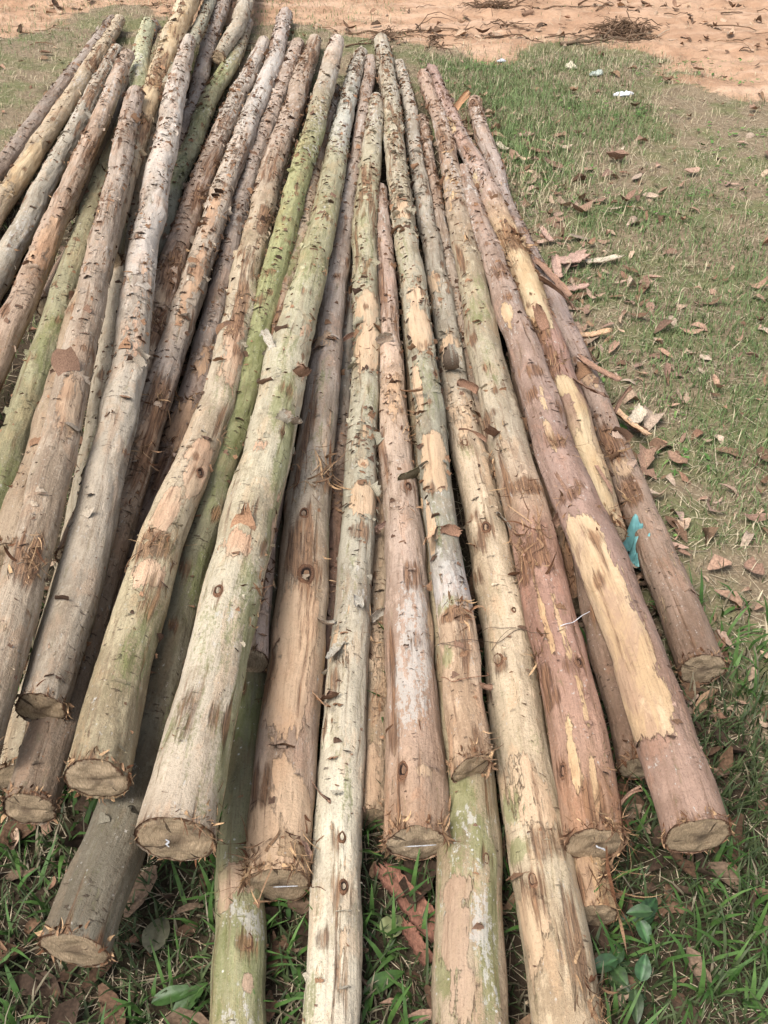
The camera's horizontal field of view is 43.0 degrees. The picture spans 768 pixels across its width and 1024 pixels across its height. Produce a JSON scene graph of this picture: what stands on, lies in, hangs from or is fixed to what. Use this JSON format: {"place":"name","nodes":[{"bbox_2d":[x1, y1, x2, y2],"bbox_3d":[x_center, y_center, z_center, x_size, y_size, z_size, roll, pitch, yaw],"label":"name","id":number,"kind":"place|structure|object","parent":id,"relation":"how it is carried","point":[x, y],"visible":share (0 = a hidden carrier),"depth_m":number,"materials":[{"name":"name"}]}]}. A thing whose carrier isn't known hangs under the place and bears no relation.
{"place":"outdoors","nodes":[
{"label":"outdoors","id":0,"kind":"place"},
{"bbox_2d":[0,0,767,1023],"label":"ground","id":1,"kind":"structure","parent":0,"point":[752,56],"depth_m":4.18,"materials":[{"name":"green plant"}]},
{"bbox_2d":[36,239,67,315],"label":"log","id":2,"kind":"object","parent":1,"relation":"on","point":[42,303],"visible":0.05,"depth_m":3.55,"materials":[{"name":"brown wood"}]},
{"bbox_2d":[0,14,114,183],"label":"log","id":3,"kind":"object","parent":1,"relation":"on","point":[11,151],"visible":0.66,"depth_m":5.19,"materials":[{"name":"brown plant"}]},
{"bbox_2d":[0,106,121,509],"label":"log","id":4,"kind":"object","parent":1,"relation":"on","point":[19,411],"visible":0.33,"depth_m":3.12,"materials":[{"name":"green wood"}]},
{"bbox_2d":[67,18,161,222],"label":"log","id":5,"kind":"object","parent":4,"relation":"on","point":[125,86],"visible":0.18,"depth_m":4.43,"materials":[{"name":"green wood"}]},
{"bbox_2d":[0,43,122,301],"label":"log","id":6,"kind":"object","parent":1,"relation":"on","point":[16,240],"visible":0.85,"depth_m":4.40,"materials":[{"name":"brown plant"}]},
{"bbox_2d":[0,14,124,228],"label":"log","id":7,"kind":"object","parent":1,"relation":"on","point":[19,176],"visible":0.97,"depth_m":4.95,"materials":[{"name":"beige wood"}]},
{"bbox_2d":[0,47,134,423],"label":"log","id":8,"kind":"object","parent":1,"relation":"on","point":[18,308],"visible":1,"depth_m":3.63,"materials":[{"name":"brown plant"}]},
{"bbox_2d":[0,105,159,792],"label":"log","id":9,"kind":"object","parent":1,"relation":"on","point":[17,728],"visible":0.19,"depth_m":2.84,"materials":[{"name":"wood"}]},
{"bbox_2d":[0,0,200,571],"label":"log","id":10,"kind":"object","parent":9,"relation":"on","point":[177,26],"visible":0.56,"depth_m":3.73,"materials":[{"name":"brown wood"}]},
{"bbox_2d":[114,17,155,267],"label":"log","id":11,"kind":"object","parent":9,"relation":"on","point":[141,49],"visible":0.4,"depth_m":5.03,"materials":[{"name":"wood"}]},
{"bbox_2d":[0,7,292,827],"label":"log","id":12,"kind":"object","parent":1,"relation":"on","point":[33,791],"visible":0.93,"depth_m":2.73,"materials":[{"name":"brown wood"}]},
{"bbox_2d":[12,33,195,722],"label":"log","id":13,"kind":"object","parent":12,"relation":"on","point":[63,635],"visible":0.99,"depth_m":2.43,"materials":[{"name":"brown wood"}]},
{"bbox_2d":[0,85,145,765],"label":"log","id":14,"kind":"object","parent":13,"relation":"on","point":[26,564],"visible":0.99,"depth_m":2.34,"materials":[{"name":"brown wood"}]},
{"bbox_2d":[142,916,169,953],"bbox_3d":[-0.418,0.775,1.795,0.049,0.024,0.078,0,40,0],"label":"fallen leaf","id":15,"kind":"object","parent":1,"relation":"on","point":[151,932],"visible":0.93,"depth_m":1.78,"materials":[{"name":"grey plant"}]},
{"bbox_2d":[52,36,269,562],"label":"log","id":16,"kind":"object","parent":1,"relation":"on","point":[172,258],"visible":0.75,"depth_m":4.05,"materials":[{"name":"wood"}]},
{"bbox_2d":[151,985,197,1005],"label":"fallen leaf","id":17,"kind":"object","parent":1,"relation":"on","point":[175,992],"visible":0.95,"depth_m":1.70,"materials":[{"name":"green plant"}]},
{"bbox_2d":[160,0,216,89],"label":"log","id":18,"kind":"object","parent":1,"relation":"on","point":[198,27],"visible":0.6,"depth_m":6.09,"materials":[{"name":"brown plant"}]},
{"bbox_2d":[173,982,207,1009],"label":"fallen leaf","id":19,"kind":"object","parent":1,"relation":"on","point":[182,1003],"visible":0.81,"depth_m":1.69,"materials":[{"name":"green plant"}]},
{"bbox_2d":[178,0,230,150],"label":"log","id":20,"kind":"object","parent":1,"relation":"on","point":[200,75],"visible":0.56,"depth_m":5.85,"materials":[{"name":"wood"}]},
{"bbox_2d":[157,18,253,262],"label":"log","id":21,"kind":"object","parent":1,"relation":"on","point":[217,83],"visible":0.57,"depth_m":4.93,"materials":[{"name":"wood"}]},
{"bbox_2d":[110,37,304,617],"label":"log","id":22,"kind":"object","parent":1,"relation":"on","point":[186,402],"visible":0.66,"depth_m":3.47,"materials":[{"name":"wood"}]},
{"bbox_2d":[211,0,254,63],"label":"log","id":23,"kind":"object","parent":1,"relation":"on","point":[234,31],"visible":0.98,"depth_m":6.16,"materials":[{"name":"beige wood"}]},
{"bbox_2d":[209,412,300,1023],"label":"log","id":24,"kind":"object","parent":1,"relation":"on","point":[238,964],"visible":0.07,"depth_m":1.76,"materials":[{"name":"wood"}]},
{"bbox_2d":[246,489,284,673],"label":"log","id":25,"kind":"object","parent":24,"relation":"on","point":[258,659],"visible":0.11,"depth_m":2.20,"materials":[{"name":"brown wood"}]},
{"bbox_2d":[216,54,376,905],"bbox_3d":[-0.122,-1.060,3.833,0.224,0.245,5.512,1,40,1],"label":"log","id":26,"kind":"object","parent":24,"relation":"on","point":[278,861],"visible":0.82,"depth_m":2.20,"materials":[{"name":"brown wood"}]},
{"bbox_2d":[133,45,367,865],"bbox_3d":[-0.236,-1.161,3.816,0.169,0.342,5.607,1,40,2],"label":"log","id":27,"kind":"object","parent":26,"relation":"on","point":[179,814],"visible":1,"depth_m":2.08,"materials":[{"name":"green wood"}]},
{"bbox_2d":[270,84,340,334],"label":"log","id":28,"kind":"object","parent":24,"relation":"on","point":[305,218],"visible":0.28,"depth_m":3.79,"materials":[{"name":"green wood"}]},
{"bbox_2d":[33,34,343,967],"bbox_3d":[-0.355,-1.030,3.654,0.192,0.192,5.426,2,40,2],"label":"log","id":29,"kind":"object","parent":28,"relation":"on","point":[91,900],"visible":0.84,"depth_m":2.03,"materials":[{"name":"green wood"}]},
{"bbox_2d":[60,34,321,804],"bbox_3d":[-0.477,-1.306,4.010,0.181,0.382,5.854,0,40,0],"label":"log","id":30,"kind":"object","parent":29,"relation":"on","point":[100,761],"visible":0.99,"depth_m":2.19,"materials":[{"name":"brown wood"}]},
{"bbox_2d":[320,251,353,719],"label":"log","id":31,"kind":"object","parent":1,"relation":"on","point":[335,520],"visible":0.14,"depth_m":2.79,"materials":[{"name":"brown wood"}]},
{"bbox_2d":[301,92,385,1023],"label":"log","id":32,"kind":"object","parent":1,"relation":"on","point":[332,974],"visible":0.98,"depth_m":2.12,"materials":[{"name":"beige wood"}]},
{"bbox_2d":[362,199,389,831],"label":"log","id":33,"kind":"object","parent":1,"relation":"on","point":[373,804],"visible":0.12,"depth_m":2.14,"materials":[{"name":"brown wood"}]},
{"bbox_2d":[370,183,458,862],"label":"log","id":34,"kind":"object","parent":33,"relation":"on","point":[417,803],"visible":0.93,"depth_m":2.19,"materials":[{"name":"brown wood"}]},
{"bbox_2d":[345,33,413,47],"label":"fallen branch","id":35,"kind":"object","parent":1,"relation":"on","point":[358,43],"visible":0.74,"depth_m":6.44,"materials":[{"name":"brown wood"}]},
{"bbox_2d":[363,970,403,995],"bbox_3d":[0.000,0.827,1.717,0.084,0.017,0.032,-21,44,-24],"label":"fallen leaf","id":36,"kind":"object","parent":1,"relation":"on","point":[380,977],"visible":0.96,"depth_m":1.72,"materials":[{"name":"green plant"}]},
{"bbox_2d":[360,25,406,44],"bbox_3d":[0.000,-3.188,6.513,0.276,0.087,0.401,-5,40,-6],"label":"brush heap","id":37,"kind":"object","parent":1,"relation":"on","point":[385,31],"visible":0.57,"depth_m":6.54,"materials":[{"name":"brown wood"}]},
{"bbox_2d":[0,0,767,1023],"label":"grass","id":38,"kind":"structure","parent":1,"relation":"on","point":[752,846],"depth_m":3.04,"materials":[{"name":"green plant"}]},
{"bbox_2d":[0,534,767,1023],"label":"dark litter","id":39,"kind":"object","parent":1,"relation":"on","point":[66,1010],"visible":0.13,"depth_m":1.83,"materials":[{"name":"brown plant"}]},
{"bbox_2d":[0,0,767,1023],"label":"straw","id":40,"kind":"object","parent":1,"relation":"on","point":[276,994],"visible":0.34,"depth_m":3.29,"materials":[{"name":"beige plant"}]},
{"bbox_2d":[0,31,767,1023],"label":"leaf litter","id":41,"kind":"object","parent":1,"relation":"on","point":[660,443],"visible":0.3,"depth_m":3.02,"materials":[{"name":"brown plant"}]},
{"bbox_2d":[0,0,767,51],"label":"dirt debris","id":42,"kind":"object","parent":1,"relation":"on","point":[436,28],"visible":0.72,"depth_m":6.83,"materials":[{"name":"brown soil"}]},
{"bbox_2d":[0,0,767,60],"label":"dry twigs","id":43,"kind":"object","parent":1,"relation":"on","point":[484,37],"visible":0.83,"depth_m":6.70,"materials":[{"name":"brown wood"}]},
{"bbox_2d":[380,914,402,937],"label":"fallen leaf","id":44,"kind":"object","parent":1,"relation":"on","point":[386,920],"visible":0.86,"depth_m":1.80,"materials":[{"name":"green plant"}]},
{"bbox_2d":[373,859,434,942],"bbox_3d":[0.046,0.723,1.828,0.053,0.019,0.189,-26,46,-27],"label":"bark strip","id":45,"kind":"object","parent":1,"relation":"on","point":[404,904],"visible":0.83,"depth_m":1.82,"materials":[{"name":"brown wood"}]},
{"bbox_2d":[345,12,473,34],"bbox_3d":[0.175,-3.392,6.769,0.896,0.115,0.171,-7,40,-9],"label":"fallen branch","id":46,"kind":"object","parent":1,"relation":"on","point":[357,33],"visible":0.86,"depth_m":6.76,"materials":[{"name":"brown wood"}]},
{"bbox_2d":[401,915,432,965],"bbox_3d":[0.056,0.775,1.768,0.029,0.014,0.100,-20,44,-23],"label":"bark strip","id":47,"kind":"object","parent":1,"relation":"on","point":[414,939],"visible":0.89,"depth_m":1.76,"materials":[{"name":"brown wood"}]},
{"bbox_2d":[405,33,463,53],"bbox_3d":[0.381,-3.090,6.398,0.315,0.076,0.464,-17,43,-19],"label":"brush heap","id":48,"kind":"object","parent":1,"relation":"on","point":[434,39],"visible":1,"depth_m":6.39,"materials":[{"name":"brown wood"}]},
{"bbox_2d":[374,32,500,782],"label":"log","id":49,"kind":"object","parent":1,"relation":"on","point":[470,747],"visible":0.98,"depth_m":2.57,"materials":[{"name":"beige wood"}]},
{"bbox_2d":[440,672,489,681],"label":"vine","id":50,"kind":"object","parent":49,"relation":"attached to","point":[465,678],"visible":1,"depth_m":2.04,"materials":[{"name":"brown plant"}]},
{"bbox_2d":[436,627,515,649],"bbox_3d":[0.198,0.280,2.202,0.109,0.132,0.194,30,48,31],"label":"vine","id":51,"kind":"object","parent":49,"relation":"attached to","point":[477,635],"visible":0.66,"depth_m":2.17,"materials":[{"name":"brown plant"}]},
{"bbox_2d":[395,177,508,1023],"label":"log","id":52,"kind":"object","parent":1,"relation":"on","point":[469,982],"visible":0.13,"depth_m":1.74,"materials":[{"name":"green wood"}]},
{"bbox_2d":[461,0,529,15],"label":"brush heap","id":53,"kind":"object","parent":1,"relation":"on","point":[491,3],"visible":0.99,"depth_m":7.18,"materials":[{"name":"brown wood"}]},
{"bbox_2d":[495,141,509,149],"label":"bark strip","id":54,"kind":"object","parent":1,"relation":"on","point":[502,145],"visible":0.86,"depth_m":4.94,"materials":[{"name":"beige wood"}]},
{"bbox_2d":[394,59,618,1023],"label":"log","id":55,"kind":"object","parent":1,"relation":"on","point":[561,972],"visible":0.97,"depth_m":2.06,"materials":[{"name":"beige wood"}]},
{"bbox_2d":[437,628,564,644],"bbox_3d":[0.252,0.281,2.192,0.279,0.113,0.092,-6,40,-7],"label":"vine","id":56,"kind":"object","parent":55,"relation":"on","point":[501,640],"visible":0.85,"depth_m":2.16,"materials":[{"name":"brown plant"}]},
{"bbox_2d":[491,628,525,650],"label":"vine","id":57,"kind":"object","parent":55,"relation":"on","point":[505,632],"visible":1,"depth_m":2.21,"materials":[{"name":"brown plant"}]},
{"bbox_2d":[480,19,543,33],"bbox_3d":[0.888,-3.390,6.790,0.345,0.067,0.353,-27,47,-29],"label":"brush heap","id":58,"kind":"object","parent":1,"relation":"on","point":[510,24],"visible":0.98,"depth_m":6.80,"materials":[{"name":"brown wood"}]},
{"bbox_2d":[426,63,629,541],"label":"log","id":59,"kind":"object","parent":1,"relation":"on","point":[516,247],"visible":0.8,"depth_m":3.33,"materials":[{"name":"yellow wood"}]},
{"bbox_2d":[488,286,580,616],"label":"log","id":60,"kind":"object","parent":1,"relation":"on","point":[567,557],"visible":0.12,"depth_m":2.52,"materials":[{"name":"brown wood"}]},
{"bbox_2d":[418,114,661,965],"bbox_3d":[0.321,-0.685,3.448,0.184,0.166,4.559,-2,40,-2],"label":"log","id":61,"kind":"object","parent":1,"relation":"on","point":[593,874],"visible":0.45,"depth_m":2.08,"materials":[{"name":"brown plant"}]},
{"bbox_2d":[417,69,651,874],"bbox_3d":[0.293,-0.984,3.710,0.228,0.222,5.108,-1,40,-2],"label":"log","id":62,"kind":"object","parent":61,"relation":"on","point":[590,803],"visible":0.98,"depth_m":2.31,"materials":[{"name":"brown wood"}]},
{"bbox_2d":[539,225,553,240],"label":"bark strip","id":63,"kind":"object","parent":1,"relation":"on","point":[548,237],"visible":1,"depth_m":4.13,"materials":[{"name":"brown wood"}]},
{"bbox_2d":[481,0,613,9],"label":"fallen branch","id":64,"kind":"object","parent":1,"relation":"on","point":[580,3],"visible":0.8,"depth_m":7.23,"materials":[{"name":"brown wood"}]},
{"bbox_2d":[551,254,562,277],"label":"bark strip","id":65,"kind":"object","parent":1,"relation":"on","point":[556,263],"visible":0.92,"depth_m":3.82,"materials":[{"name":"brown wood"}]},
{"bbox_2d":[565,61,576,68],"bbox_3d":[1.159,-2.762,6.016,0.077,0.042,0.038,16,43,19],"label":"foam lump","id":66,"kind":"object","parent":1,"relation":"on","point":[570,63],"visible":0.96,"depth_m":6.01,"materials":[{"name":"beige plastic"}]},
{"bbox_2d":[551,249,592,263],"bbox_3d":[0.757,-1.019,3.914,0.168,0.029,0.077,-17,43,-19],"label":"bark strip","id":67,"kind":"object","parent":1,"relation":"on","point":[579,255],"visible":0.87,"depth_m":3.93,"materials":[{"name":"brown wood"}]},
{"bbox_2d":[567,283,589,290],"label":"bark strip","id":68,"kind":"object","parent":1,"relation":"on","point":[578,287],"visible":0.64,"depth_m":3.74,"materials":[{"name":"wood"}]},
{"bbox_2d":[420,58,767,536],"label":"ground weeds","id":69,"kind":"object","parent":1,"relation":"on","point":[675,412],"visible":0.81,"depth_m":4.65,"materials":[{"name":"green plant"}]},
{"bbox_2d":[589,69,603,75],"bbox_3d":[1.291,-2.674,5.922,0.090,0.031,0.067,0,40,0],"label":"plastic scrap","id":70,"kind":"object","parent":1,"relation":"on","point":[598,72],"visible":0.98,"depth_m":5.91,"materials":[{"name":"white plastic"}]},
{"bbox_2d":[580,327,613,337],"bbox_3d":[0.756,-0.636,3.465,0.132,0.017,0.032,-12,41,-14],"label":"bark strip","id":71,"kind":"object","parent":1,"relation":"on","point":[595,333],"visible":0.94,"depth_m":3.47,"materials":[{"name":"beige wood"}]},
{"bbox_2d":[467,95,727,686],"bbox_3d":[0.619,-0.970,3.799,0.193,0.146,4.159,-2,40,-2],"label":"log","id":72,"kind":"object","parent":1,"relation":"on","point":[690,638],"visible":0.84,"depth_m":2.62,"materials":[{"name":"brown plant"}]},
{"bbox_2d":[530,255,572,296],"bbox_3d":[0.618,-0.887,3.648,0.037,0.068,0.265,-19,43,-21],"label":"bark strip","id":73,"kind":"object","parent":72,"relation":"on","point":[547,270],"visible":0.95,"depth_m":3.63,"materials":[{"name":"brown wood"}]},
{"bbox_2d":[576,354,621,381],"bbox_3d":[0.677,-0.457,3.101,0.027,0.017,0.189,-26,46,-28],"label":"bark strip","id":74,"kind":"object","parent":72,"relation":"on","point":[594,366],"visible":1,"depth_m":3.10,"materials":[{"name":"wood"}]},
{"bbox_2d":[622,514,649,570],"bbox_3d":[0.675,0.071,2.554,0.075,0.119,0.120,-8,41,-10],"label":"plastic bag","id":75,"kind":"object","parent":72,"relation":"on","point":[635,525],"visible":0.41,"depth_m":2.55,"materials":[{"name":"teal plastic"}]},
{"bbox_2d":[585,254,625,263],"bbox_3d":[0.896,-1.025,3.942,0.178,0.016,0.039,-14,42,-16],"label":"bark strip","id":76,"kind":"object","parent":1,"relation":"on","point":[611,257],"visible":0.98,"depth_m":3.94,"materials":[{"name":"beige wood"}]},
{"bbox_2d":[572,557,644,779],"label":"log","id":77,"kind":"object","parent":1,"relation":"on","point":[624,746],"visible":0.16,"depth_m":2.10,"materials":[{"name":"brown wood"}]},
{"bbox_2d":[460,163,735,856],"bbox_3d":[0.440,-0.508,3.109,0.165,0.198,3.494,-3,40,-3],"label":"log","id":78,"kind":"object","parent":77,"relation":"on","point":[692,815],"visible":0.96,"depth_m":2.19,"materials":[{"name":"brown wood"}]},
{"bbox_2d":[461,106,767,727],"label":"edge litter","id":79,"kind":"object","parent":1,"relation":"on","point":[645,455],"visible":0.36,"depth_m":3.15,"materials":[{"name":"brown plant"}]},
{"bbox_2d":[595,943,633,985],"bbox_3d":[0.406,0.809,1.749,0.096,0.056,0.077,12,41,14],"label":"leafy weed","id":80,"kind":"object","parent":1,"relation":"on","point":[613,962],"visible":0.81,"depth_m":1.73,"materials":[{"name":"green plant"}]},
{"bbox_2d":[577,8,661,40],"bbox_3d":[1.630,-3.285,6.607,0.578,0.165,0.593,21,44,23],"label":"brush heap","id":81,"kind":"object","parent":1,"relation":"on","point":[630,26],"visible":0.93,"depth_m":6.58,"materials":[{"name":"brown plant"}]},
{"bbox_2d":[559,30,655,44],"bbox_3d":[1.460,-3.127,6.433,0.626,0.072,0.217,-8,40,-9],"label":"fallen branch","id":82,"kind":"object","parent":81,"relation":"on","point":[576,40],"visible":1,"depth_m":6.41,"materials":[{"name":"brown wood"}]},
{"bbox_2d":[613,90,633,95],"bbox_3d":[1.378,-2.410,5.608,0.128,0.023,0.032,-7,40,-8],"label":"plastic scrap","id":83,"kind":"object","parent":1,"relation":"on","point":[625,92],"visible":0.98,"depth_m":5.60,"materials":[{"name":"white plastic"}]},
{"bbox_2d":[606,954,651,1023],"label":"leafy weed","id":84,"kind":"object","parent":1,"relation":"on","point":[643,970],"visible":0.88,"depth_m":1.70,"materials":[{"name":"green plant"}]},
{"bbox_2d":[613,405,651,435],"bbox_3d":[0.753,-0.287,3.016,0.052,0.036,0.177,-19,43,-21],"label":"bark strip","id":85,"kind":"object","parent":1,"relation":"on","point":[620,414],"visible":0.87,"depth_m":3.00,"materials":[{"name":"beige wood"}]},
{"bbox_2d":[500,123,767,590],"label":"bark litter","id":86,"kind":"object","parent":1,"relation":"on","point":[749,564],"visible":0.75,"depth_m":3.61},
{"bbox_2d":[612,897,657,944],"bbox_3d":[0.459,0.751,1.782,0.092,0.105,0.073,0,40,0],"label":"leafy weed","id":87,"kind":"object","parent":1,"relation":"on","point":[646,909],"visible":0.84,"depth_m":1.76,"materials":[{"name":"green plant"}]},
{"bbox_2d":[627,403,647,423],"bbox_3d":[0.796,-0.305,3.055,0.047,0.024,0.105,21,44,23],"label":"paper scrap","id":88,"kind":"object","parent":1,"relation":"on","point":[638,414],"visible":1,"depth_m":3.06,"materials":[{"name":"white paper"}]},
{"bbox_2d":[0,563,767,1023],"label":"broad grass","id":89,"kind":"structure","parent":0,"point":[732,973],"depth_m":1.77,"materials":[{"name":"green plant"}]}
]}

